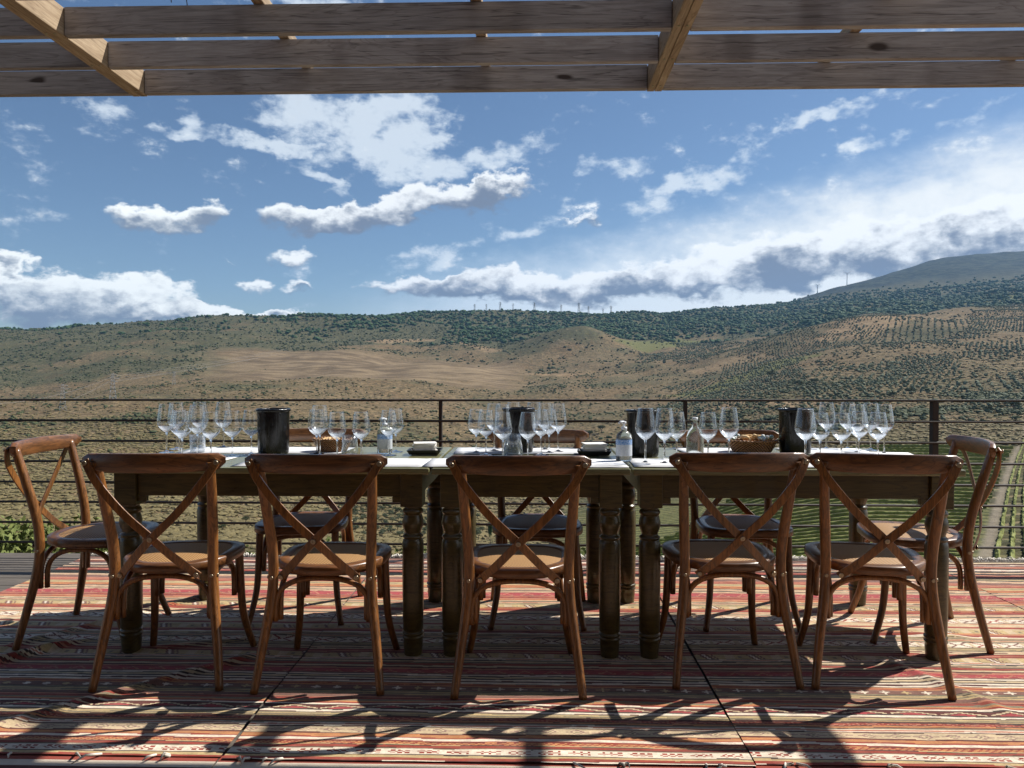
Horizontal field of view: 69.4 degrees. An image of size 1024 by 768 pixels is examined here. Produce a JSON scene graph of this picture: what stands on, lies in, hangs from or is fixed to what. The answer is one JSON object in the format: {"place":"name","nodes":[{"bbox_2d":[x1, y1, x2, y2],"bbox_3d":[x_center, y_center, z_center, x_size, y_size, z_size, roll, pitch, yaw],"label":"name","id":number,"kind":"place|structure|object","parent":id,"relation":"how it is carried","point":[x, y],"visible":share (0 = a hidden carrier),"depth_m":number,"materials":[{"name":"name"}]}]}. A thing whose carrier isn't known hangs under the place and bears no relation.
{"place":"outdoors","nodes":[
{"label":"outdoors","id":0,"kind":"place"},
{"bbox_2d":[0,251,1023,558],"bbox_3d":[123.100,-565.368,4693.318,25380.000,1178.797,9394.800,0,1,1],"label":"terrain","id":1,"kind":"structure","parent":0,"point":[370,371],"depth_m":1573.52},
{"bbox_2d":[1,512,65,552],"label":"shrub","id":2,"kind":"object","parent":1,"relation":"on","point":[11,532],"visible":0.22,"depth_m":6.65,"materials":[{"name":"green plant"}]},
{"bbox_2d":[0,513,105,552],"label":"shrub","id":3,"kind":"object","parent":1,"relation":"on","point":[4,535],"visible":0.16,"depth_m":6.48,"materials":[{"name":"green plant"}]},
{"bbox_2d":[106,373,119,398],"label":"power pylon","id":4,"kind":"object","parent":1,"relation":"on","point":[111,377],"visible":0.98,"depth_m":1055.99,"materials":[{"name":"metal"}]},
{"bbox_2d":[0,329,1023,554],"bbox_3d":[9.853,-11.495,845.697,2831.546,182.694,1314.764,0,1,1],"label":"terrace scrub","id":5,"kind":"object","parent":1,"relation":"on","point":[243,532],"visible":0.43,"depth_m":480.75,"materials":[{"name":"plant"}]},
{"bbox_2d":[0,274,1023,344],"bbox_3d":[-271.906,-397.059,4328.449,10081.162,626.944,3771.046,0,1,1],"label":"forest","id":6,"kind":"object","parent":1,"relation":"on","point":[928,306],"visible":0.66,"depth_m":3040.72,"materials":[{"name":"green plant"}]},
{"bbox_2d":[0,288,1023,451],"bbox_3d":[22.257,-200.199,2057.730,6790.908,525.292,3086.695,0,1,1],"label":"scrub","id":7,"kind":"object","parent":1,"relation":"on","point":[919,410],"visible":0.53,"depth_m":1268.27,"materials":[{"name":"green plant"}]},
{"bbox_2d":[636,515,978,550],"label":"vine row","id":8,"kind":"object","parent":1,"relation":"on","point":[875,516],"visible":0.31,"depth_m":176.37,"materials":[{"name":"green plant"}]},
{"bbox_2d":[636,511,978,548],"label":"vine row","id":9,"kind":"object","parent":1,"relation":"on","point":[870,512],"visible":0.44,"depth_m":183.41,"materials":[{"name":"green plant"}]},
{"bbox_2d":[636,523,978,555],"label":"vine row","id":10,"kind":"object","parent":1,"relation":"on","point":[818,528],"visible":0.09,"depth_m":166.00,"materials":[{"name":"green plant"}]},
{"bbox_2d":[636,519,978,553],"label":"vine row","id":11,"kind":"object","parent":1,"relation":"on","point":[898,520],"visible":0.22,"depth_m":169.49,"materials":[{"name":"green plant"}]},
{"bbox_2d":[660,528,975,555],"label":"vine row","id":12,"kind":"object","parent":1,"relation":"on","point":[817,531],"visible":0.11,"depth_m":159.50,"materials":[{"name":"green plant"}]},
{"bbox_2d":[662,531,975,555],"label":"vine row","id":13,"kind":"object","parent":1,"relation":"on","point":[816,535],"visible":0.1,"depth_m":153.59,"materials":[{"name":"green plant"}]},
{"bbox_2d":[660,507,982,543],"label":"vine row","id":14,"kind":"object","parent":1,"relation":"on","point":[869,508],"visible":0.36,"depth_m":190.73,"materials":[{"name":"green plant"}]},
{"bbox_2d":[659,503,986,541],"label":"vine row","id":15,"kind":"object","parent":1,"relation":"on","point":[777,516],"visible":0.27,"depth_m":201.94,"materials":[{"name":"green plant"}]},
{"bbox_2d":[664,500,986,538],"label":"vine row","id":16,"kind":"object","parent":1,"relation":"on","point":[880,501],"visible":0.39,"depth_m":205.57,"materials":[{"name":"green plant"}]},
{"bbox_2d":[638,303,1023,446],"bbox_3d":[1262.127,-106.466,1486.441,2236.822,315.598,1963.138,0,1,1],"label":"olive orchard","id":17,"kind":"object","parent":1,"relation":"on","point":[822,415],"visible":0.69,"depth_m":1144.12,"materials":[{"name":"green plant"}]},
{"bbox_2d":[675,498,988,534],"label":"vine row","id":18,"kind":"object","parent":1,"relation":"on","point":[834,500],"visible":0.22,"depth_m":217.44,"materials":[{"name":"green plant"}]},
{"bbox_2d":[689,494,991,529],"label":"vine row","id":19,"kind":"object","parent":1,"relation":"on","point":[815,499],"visible":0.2,"depth_m":226.69,"materials":[{"name":"green plant"}]},
{"bbox_2d":[710,486,994,514],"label":"vine row","id":20,"kind":"object","parent":1,"relation":"on","point":[749,502],"visible":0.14,"depth_m":259.15,"materials":[{"name":"green plant"}]},
{"bbox_2d":[722,487,993,513],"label":"vine row","id":21,"kind":"object","parent":1,"relation":"on","point":[955,488],"visible":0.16,"depth_m":247.31,"materials":[{"name":"green plant"}]},
{"bbox_2d":[717,481,998,509],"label":"vine row","id":22,"kind":"object","parent":1,"relation":"on","point":[956,482],"visible":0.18,"depth_m":248.56,"materials":[{"name":"green plant"}]},
{"bbox_2d":[720,477,998,506],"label":"vine row","id":23,"kind":"object","parent":1,"relation":"on","point":[958,478],"visible":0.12,"depth_m":257.81,"materials":[{"name":"green plant"}]},
{"bbox_2d":[730,491,991,513],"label":"vine row","id":24,"kind":"object","parent":1,"relation":"on","point":[955,492],"visible":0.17,"depth_m":236.08,"materials":[{"name":"green plant"}]},
{"bbox_2d":[759,535,974,544],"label":"vine row","id":25,"kind":"object","parent":1,"relation":"on","point":[817,538],"visible":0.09,"depth_m":147.95,"materials":[{"name":"green plant"}]},
{"bbox_2d":[774,551,959,555],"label":"vine row","id":26,"kind":"object","parent":1,"relation":"on","point":[920,553],"visible":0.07,"depth_m":127.69,"materials":[{"name":"green plant"}]},
{"bbox_2d":[792,539,973,544],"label":"vine row","id":27,"kind":"object","parent":1,"relation":"on","point":[843,540],"visible":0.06,"depth_m":142.70,"materials":[{"name":"green plant"}]},
{"bbox_2d":[844,444,1012,448],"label":"vine row","id":28,"kind":"object","parent":1,"relation":"on","point":[927,445],"visible":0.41,"depth_m":383.78,"materials":[{"name":"green plant"}]},
{"bbox_2d":[872,447,1010,452],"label":"vine row","id":29,"kind":"object","parent":1,"relation":"on","point":[923,448],"visible":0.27,"depth_m":369.54,"materials":[{"name":"green plant"}]},
{"bbox_2d":[879,449,1008,454],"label":"vine row","id":30,"kind":"object","parent":1,"relation":"on","point":[919,450],"visible":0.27,"depth_m":355.47,"materials":[{"name":"green plant"}]},
{"bbox_2d":[911,452,1008,456],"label":"vine row","id":31,"kind":"object","parent":1,"relation":"on","point":[980,455],"visible":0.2,"depth_m":336.50,"materials":[{"name":"green plant"}]},
{"bbox_2d":[960,457,1005,459],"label":"vine row","id":32,"kind":"object","parent":1,"relation":"on","point":[981,458],"visible":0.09,"depth_m":323.22,"materials":[{"name":"green plant"}]},
{"bbox_2d":[994,439,1023,557],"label":"vine row","id":33,"kind":"object","parent":1,"relation":"on","point":[999,541],"visible":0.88,"depth_m":171.10,"materials":[{"name":"green plant"}]},
{"bbox_2d":[1009,453,1023,558],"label":"vine row","id":34,"kind":"object","parent":1,"relation":"on","point":[1012,541],"visible":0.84,"depth_m":165.73,"materials":[{"name":"green plant"}]},
{"bbox_2d":[1021,481,1023,551],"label":"vine row","id":35,"kind":"object","parent":1,"relation":"on","point":[1022,516],"visible":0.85,"depth_m":170.80,"materials":[{"name":"green plant"}]},
{"bbox_2d":[0,0,1023,328],"label":"sky","id":36,"kind":"structure","parent":0,"point":[115,209],"materials":[{"name":"blue"}]},
{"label":"deck base","id":37,"kind":"structure","parent":0,"visible":0},
{"bbox_2d":[0,553,1023,767],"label":"deck","id":38,"kind":"structure","parent":37,"relation":"on","point":[16,569],"depth_m":4.33,"materials":[{"name":"brown wood"}]},
{"bbox_2d":[0,753,218,767],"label":"kilim rug","id":39,"kind":"object","parent":38,"relation":"on","point":[59,761],"visible":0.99,"depth_m":2.20,"materials":[{"name":"fabric"}]},
{"bbox_2d":[0,552,365,763],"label":"kilim rug","id":40,"kind":"object","parent":38,"relation":"on","point":[162,697],"visible":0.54,"depth_m":2.88,"materials":[{"name":"fabric"}]},
{"bbox_2d":[3,434,171,650],"bbox_3d":[-1.874,0.673,3.309,0.510,0.871,0.513,0,1,-2],"label":"cross back chair","id":41,"kind":"object","parent":40,"relation":"on","point":[86,538],"visible":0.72,"depth_m":3.16,"materials":[{"name":"brown wood"}]},
{"bbox_2d":[81,453,256,692],"bbox_3d":[-1.296,0.679,2.875,0.512,0.871,0.510,0,1,-1],"label":"cross back chair","id":42,"kind":"object","parent":40,"relation":"on","point":[154,559],"visible":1,"depth_m":2.71,"materials":[{"name":"brown wood"}]},
{"bbox_2d":[104,446,451,656],"bbox_3d":[-0.985,0.718,3.410,1.329,0.774,0.855,0,1,1],"label":"dining table","id":43,"kind":"object","parent":40,"relation":"on","point":[405,487],"visible":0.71,"depth_m":3.02,"materials":[{"name":"paint"}]},
{"bbox_2d":[157,404,175,452],"bbox_3d":[-1.659,0.212,3.549,0.086,0.232,0.086,-1,1,-42],"label":"wine glass","id":44,"kind":"object","parent":43,"relation":"on","point":[166,450],"visible":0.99,"depth_m":3.54,"materials":[{"name":"white"}]},
{"bbox_2d":[167,402,185,449],"bbox_3d":[-1.684,0.210,3.709,0.086,0.232,0.086,0,1,-4],"label":"wine glass","id":45,"kind":"object","parent":43,"relation":"on","point":[176,447],"visible":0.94,"depth_m":3.70,"materials":[{"name":"white"}]},
{"bbox_2d":[191,403,208,447],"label":"wine glass","id":46,"kind":"object","parent":43,"relation":"on","point":[199,446],"visible":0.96,"depth_m":3.79,"materials":[{"name":"white"}]},
{"bbox_2d":[177,447,257,452],"bbox_3d":[-1.405,0.326,3.643,0.400,0.001,0.290,0,1,-1],"label":"paper mat","id":47,"kind":"object","parent":43,"relation":"on","point":[235,450],"visible":0.55,"depth_m":3.62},
{"bbox_2d":[222,410,241,456],"bbox_3d":[-1.279,0.227,3.379,0.083,0.208,0.083,0,1,-19],"label":"wine glass","id":48,"kind":"object","parent":43,"relation":"on","point":[232,455],"visible":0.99,"depth_m":3.38,"materials":[{"name":"white"}]},
{"bbox_2d":[242,410,257,454],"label":"wine glass","id":49,"kind":"object","parent":43,"relation":"on","point":[246,432],"visible":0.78,"depth_m":3.45,"materials":[{"name":"white"}]},
{"bbox_2d":[256,408,290,453],"bbox_3d":[-1.124,0.221,3.484,0.159,0.212,0.159,0,1,1],"label":"ice bucket","id":50,"kind":"object","parent":43,"relation":"on","point":[273,426],"visible":0.97,"depth_m":3.42,"materials":[{"name":"black"}]},
{"bbox_2d":[310,405,328,453],"bbox_3d":[-0.886,0.214,3.408,0.086,0.232,0.086,1,1,36],"label":"wine glass","id":51,"kind":"object","parent":43,"relation":"on","point":[324,430],"visible":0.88,"depth_m":3.40,"materials":[{"name":"white"}]},
{"bbox_2d":[289,447,355,453],"bbox_3d":[-1.005,0.326,3.633,0.400,0.001,0.290,0,1,4],"label":"paper mat","id":52,"kind":"object","parent":43,"relation":"on","point":[305,450],"visible":0.49,"depth_m":3.62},
{"bbox_2d":[308,409,325,453],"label":"wine glass","id":53,"kind":"object","parent":52,"relation":"on","point":[316,452],"visible":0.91,"depth_m":3.48,"materials":[{"name":"white"}]},
{"bbox_2d":[312,436,352,451],"bbox_3d":[-0.872,0.292,3.589,0.195,0.066,0.151,0,1,1],"label":"wicker basket","id":54,"kind":"object","parent":52,"relation":"on","point":[328,445],"visible":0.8,"depth_m":3.54,"materials":[{"name":"wicker"}]},
{"bbox_2d":[377,418,391,453],"bbox_3d":[-0.599,0.242,3.481,0.071,0.170,0.052,0,1,-16],"label":"pump bottle","id":55,"kind":"object","parent":43,"relation":"on","point":[382,443],"visible":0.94,"depth_m":3.46,"materials":[{"name":"white"}]},
{"bbox_2d":[380,410,397,455],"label":"wine glass","id":56,"kind":"object","parent":43,"relation":"on","point":[388,453],"visible":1,"depth_m":3.41,"materials":[{"name":"white"}]},
{"bbox_2d":[385,458,431,466],"bbox_3d":[-0.543,0.332,3.135,0.400,0.001,0.290,0,1,1],"label":"paper mat","id":57,"kind":"object","parent":43,"relation":"on","point":[406,462],"visible":0.49,"depth_m":3.13,"materials":[{"name":"paper"}]},
{"bbox_2d":[407,448,442,454],"bbox_3d":[-0.407,0.315,3.457,0.157,0.021,0.130,0,1,0],"label":"napkin tray","id":58,"kind":"object","parent":43,"relation":"on","point":[410,451],"visible":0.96,"depth_m":3.40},
{"bbox_2d":[412,441,436,449],"bbox_3d":[-0.407,0.297,3.456,0.120,0.047,0.106,0,1,-7],"label":"napkin stack","id":59,"kind":"object","parent":58,"relation":"on","point":[429,445],"visible":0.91,"depth_m":3.41,"materials":[{"name":"fabric"}]},
{"bbox_2d":[248,428,365,624],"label":"cross back chair","id":60,"kind":"object","parent":40,"relation":"on","point":[314,522],"visible":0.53,"depth_m":3.49,"materials":[{"name":"brown wood"}]},
{"bbox_2d":[213,750,752,767],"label":"kilim rug","id":61,"kind":"object","parent":38,"relation":"on","point":[222,762],"visible":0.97,"depth_m":2.19,"materials":[{"name":"fabric"}]},
{"bbox_2d":[223,553,755,767],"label":"kilim rug","id":62,"kind":"object","parent":38,"relation":"on","point":[518,700],"visible":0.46,"depth_m":2.60,"materials":[{"name":"fabric"}]},
{"bbox_2d":[244,454,399,695],"bbox_3d":[-0.696,0.679,2.846,0.512,0.871,0.510,0,1,1],"label":"cross back chair","id":63,"kind":"object","parent":62,"relation":"on","point":[314,558],"visible":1,"depth_m":2.68,"materials":[{"name":"brown wood"}]},
{"bbox_2d":[446,455,591,700],"bbox_3d":[0.028,0.680,2.805,0.512,0.871,0.510,0,1,1],"label":"cross back chair","id":64,"kind":"object","parent":62,"relation":"on","point":[518,561],"visible":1,"depth_m":2.63,"materials":[{"name":"brown wood"}]},
{"bbox_2d":[431,447,630,658],"bbox_3d":[0.086,0.718,3.382,0.797,0.774,0.855,0,1,1],"label":"dining table","id":65,"kind":"object","parent":62,"relation":"on","point":[601,489],"visible":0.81,"depth_m":2.99,"materials":[{"name":"paint"}]},
{"bbox_2d":[423,458,447,466],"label":"paper mat","id":66,"kind":"object","parent":65,"relation":"on","point":[436,462],"visible":0.23,"depth_m":3.09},
{"bbox_2d":[494,412,511,454],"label":"wine glass","id":67,"kind":"object","parent":66,"relation":"on","point":[497,435],"visible":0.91,"depth_m":3.25,"materials":[{"name":"white"}]},
{"bbox_2d":[453,447,517,453],"bbox_3d":[-0.076,0.325,3.608,0.400,0.001,0.290,0,1,0],"label":"paper mat","id":68,"kind":"object","parent":65,"relation":"on","point":[458,450],"visible":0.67,"depth_m":3.57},
{"bbox_2d":[468,409,484,452],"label":"wine glass","id":69,"kind":"object","parent":68,"relation":"on","point":[475,451],"visible":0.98,"depth_m":3.52,"materials":[{"name":"white"}]},
{"bbox_2d":[485,404,502,450],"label":"wine glass","id":70,"kind":"object","parent":68,"relation":"on","point":[494,449],"visible":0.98,"depth_m":3.60,"materials":[{"name":"white"}]},
{"bbox_2d":[502,407,534,452],"bbox_3d":[0.031,0.220,3.554,0.159,0.212,0.159,0,1,1],"label":"ice bucket","id":71,"kind":"object","parent":68,"relation":"on","point":[524,427],"visible":0.95,"depth_m":3.49,"materials":[{"name":"black"}]},
{"bbox_2d":[477,410,494,454],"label":"wine glass","id":72,"kind":"object","parent":65,"relation":"on","point":[485,453],"visible":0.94,"depth_m":3.42,"materials":[{"name":"white"}]},
{"bbox_2d":[519,412,536,455],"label":"wine glass","id":73,"kind":"object","parent":65,"relation":"on","point":[522,435],"visible":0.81,"depth_m":3.25,"materials":[{"name":"white"}]},
{"bbox_2d":[532,410,549,455],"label":"wine glass","id":74,"kind":"object","parent":65,"relation":"on","point":[540,454],"visible":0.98,"depth_m":3.43,"materials":[{"name":"white"}]},
{"bbox_2d":[518,448,578,453],"bbox_3d":[0.234,0.325,3.600,0.400,0.001,0.290,0,1,3],"label":"paper mat","id":75,"kind":"object","parent":65,"relation":"on","point":[564,450],"visible":0.58,"depth_m":3.56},
{"bbox_2d":[536,404,553,449],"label":"wine glass","id":76,"kind":"object","parent":75,"relation":"on","point":[544,448],"visible":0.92,"depth_m":3.67,"materials":[{"name":"white"}]},
{"bbox_2d":[541,409,557,452],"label":"wine glass","id":77,"kind":"object","parent":75,"relation":"on","point":[549,451],"visible":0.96,"depth_m":3.52,"materials":[{"name":"white"}]},
{"bbox_2d":[549,403,566,451],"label":"wine glass","id":78,"kind":"object","parent":75,"relation":"on","point":[557,450],"visible":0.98,"depth_m":3.58,"materials":[{"name":"white"}]},
{"bbox_2d":[577,448,611,455],"bbox_3d":[0.382,0.315,3.426,0.157,0.021,0.130,0,1,6],"label":"napkin tray","id":79,"kind":"object","parent":65,"relation":"on","point":[597,453],"visible":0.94,"depth_m":3.37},
{"bbox_2d":[581,442,607,450],"bbox_3d":[0.380,0.297,3.425,0.117,0.047,0.106,0,1,0],"label":"napkin stack","id":80,"kind":"object","parent":79,"relation":"on","point":[594,446],"visible":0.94,"depth_m":3.38,"materials":[{"name":"fabric"}]},
{"bbox_2d":[590,459,628,466],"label":"paper mat","id":81,"kind":"object","parent":65,"relation":"on","point":[605,463],"visible":0.35,"depth_m":3.09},
{"bbox_2d":[616,421,631,460],"bbox_3d":[0.484,0.244,3.192,0.073,0.173,0.053,0,1,-16],"label":"pump bottle","id":82,"kind":"object","parent":65,"relation":"on","point":[623,444],"visible":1,"depth_m":3.17,"materials":[{"name":"white"}]},
{"bbox_2d":[487,429,588,630],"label":"cross back chair","id":83,"kind":"object","parent":62,"relation":"on","point":[517,523],"visible":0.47,"depth_m":3.45,"materials":[{"name":"brown wood"}]},
{"bbox_2d":[611,448,965,661],"bbox_3d":[1.146,0.719,3.354,1.305,0.774,0.855,0,1,1],"label":"dining table","id":84,"kind":"object","parent":62,"relation":"on","point":[656,488],"visible":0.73,"depth_m":2.97,"materials":[{"name":"paint"}]},
{"bbox_2d":[626,409,660,456],"bbox_3d":[0.601,0.222,3.389,0.159,0.212,0.159,0,1,1],"label":"ice bucket","id":85,"kind":"object","parent":84,"relation":"on","point":[645,421],"visible":0.91,"depth_m":3.33,"materials":[{"name":"black"}]},
{"bbox_2d":[630,458,673,466],"bbox_3d":[0.702,0.331,3.108,0.400,0.001,0.290,0,1,4],"label":"paper mat","id":86,"kind":"object","parent":84,"relation":"on","point":[637,462],"visible":0.35,"depth_m":3.08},
{"bbox_2d":[635,408,655,462],"bbox_3d":[0.564,0.218,3.126,0.086,0.232,0.086,0,1,6],"label":"wine glass","id":87,"kind":"object","parent":86,"relation":"on","point":[645,461],"visible":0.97,"depth_m":3.12,"materials":[{"name":"white"}]},
{"bbox_2d":[654,408,674,462],"bbox_3d":[0.641,0.218,3.108,0.086,0.232,0.086,0,1,9],"label":"wine glass","id":88,"kind":"object","parent":86,"relation":"on","point":[659,436],"visible":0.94,"depth_m":3.10,"materials":[{"name":"white"}]},
{"bbox_2d":[686,417,703,452],"bbox_3d":[0.852,0.241,3.443,0.080,0.172,0.080,0,1,1],"label":"glass bottle","id":89,"kind":"object","parent":84,"relation":"on","point":[694,441],"visible":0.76,"depth_m":3.42,"materials":[{"name":"white"}]},
{"bbox_2d":[673,447,737,452],"bbox_3d":[1.014,0.324,3.600,0.400,0.001,0.290,0,1,-1],"label":"paper mat","id":90,"kind":"object","parent":84,"relation":"on","point":[716,449],"visible":0.26,"depth_m":3.64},
{"bbox_2d":[726,438,778,452],"bbox_3d":[1.148,0.294,3.536,0.247,0.063,0.181,0,1,1],"label":"wicker basket","id":91,"kind":"object","parent":90,"relation":"on","point":[739,445],"visible":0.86,"depth_m":3.47,"materials":[{"name":"wicker"}]},
{"bbox_2d":[777,448,868,453],"bbox_3d":[1.514,0.324,3.567,0.400,0.001,0.290,0,1,4],"label":"paper mat","id":92,"kind":"object","parent":84,"relation":"on","point":[827,450],"visible":0.4,"depth_m":3.59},
{"bbox_2d":[777,408,812,454],"bbox_3d":[1.337,0.221,3.490,0.159,0.212,0.159,0,1,1],"label":"ice bucket","id":93,"kind":"object","parent":92,"relation":"on","point":[790,440],"visible":0.88,"depth_m":3.43,"materials":[{"name":"black"}]},
{"bbox_2d":[861,406,880,450],"bbox_3d":[1.771,0.211,3.648,0.086,0.232,0.086,0,1,19],"label":"wine glass","id":94,"kind":"object","parent":84,"relation":"on","point":[870,449],"visible":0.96,"depth_m":3.65,"materials":[{"name":"white"}]},
{"bbox_2d":[843,451,913,454],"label":"paper mat","id":95,"kind":"object","parent":84,"relation":"on","point":[879,452],"visible":0.21,"depth_m":3.49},
{"bbox_2d":[868,412,888,453],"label":"wine glass","id":96,"kind":"object","parent":95,"relation":"on","point":[884,435],"visible":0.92,"depth_m":3.24,"materials":[{"name":"white"}]},
{"bbox_2d":[874,404,893,452],"bbox_3d":[1.752,0.213,3.479,0.086,0.232,0.086,1,1,43],"label":"wine glass","id":97,"kind":"object","parent":95,"relation":"on","point":[890,428],"visible":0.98,"depth_m":3.48,"materials":[{"name":"white"}]},
{"bbox_2d":[0,399,1023,548],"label":"metal railing","id":98,"kind":"object","parent":38,"relation":"on","point":[933,422],"visible":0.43,"depth_m":4.61,"materials":[{"name":"metal"}]},
{"bbox_2d":[638,555,1023,767],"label":"kilim rug","id":99,"kind":"object","parent":38,"relation":"on","point":[884,701],"visible":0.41,"depth_m":2.77,"materials":[{"name":"fabric"}]},
{"bbox_2d":[659,452,809,689],"bbox_3d":[0.825,0.679,2.894,0.512,0.871,0.510,0,1,-1],"label":"cross back chair","id":100,"kind":"object","parent":99,"relation":"on","point":[743,557],"visible":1,"depth_m":2.73,"materials":[{"name":"brown wood"}]},
{"bbox_2d":[677,429,801,631],"bbox_3d":[1.083,0.669,3.533,0.512,0.871,0.510,0,1,1],"label":"cross back chair","id":101,"kind":"object","parent":99,"relation":"on","point":[711,526],"visible":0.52,"depth_m":3.44,"materials":[{"name":"brown wood"}]},
{"bbox_2d":[796,452,963,699],"bbox_3d":[1.371,0.679,2.845,0.512,0.871,0.510,0,1,11],"label":"cross back chair","id":102,"kind":"object","parent":99,"relation":"on","point":[885,558],"visible":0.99,"depth_m":2.67,"materials":[{"name":"brown wood"}]},
{"bbox_2d":[848,435,1003,653],"bbox_3d":[1.821,0.673,3.300,0.510,0.871,0.512,0,1,12],"label":"cross back chair","id":103,"kind":"object","parent":99,"relation":"on","point":[913,538],"visible":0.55,"depth_m":3.13,"materials":[{"name":"brown wood"}]},
{"bbox_2d":[751,757,1002,767],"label":"kilim rug","id":104,"kind":"object","parent":38,"relation":"on","point":[812,766],"visible":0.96,"depth_m":2.18,"materials":[{"name":"fabric"}]},
{"bbox_2d":[923,557,1023,608],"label":"kilim rug","id":105,"kind":"object","parent":38,"relation":"on","point":[1004,580],"visible":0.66,"depth_m":4.20,"materials":[{"name":"fabric"}]},
{"bbox_3d":[-0.084,-1.544,-3.222,17.998,5.498,0.400,0,1,1],"label":"house","id":106,"kind":"object","parent":38,"relation":"on","visible":0},
{"bbox_2d":[0,0,1023,96],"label":"wooden pergola","id":107,"kind":"object","parent":106,"relation":"attached to","point":[850,55],"visible":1,"depth_m":3.13,"materials":[{"name":"brown wood"}]},
{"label":"paper mat","id":108,"kind":"object","parent":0,"visible":0},
{"bbox_2d":[831,415,851,452],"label":"wine glass","id":109,"kind":"object","parent":108,"relation":"on","point":[836,437],"visible":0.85,"depth_m":3.19,"materials":[{"name":"white"}]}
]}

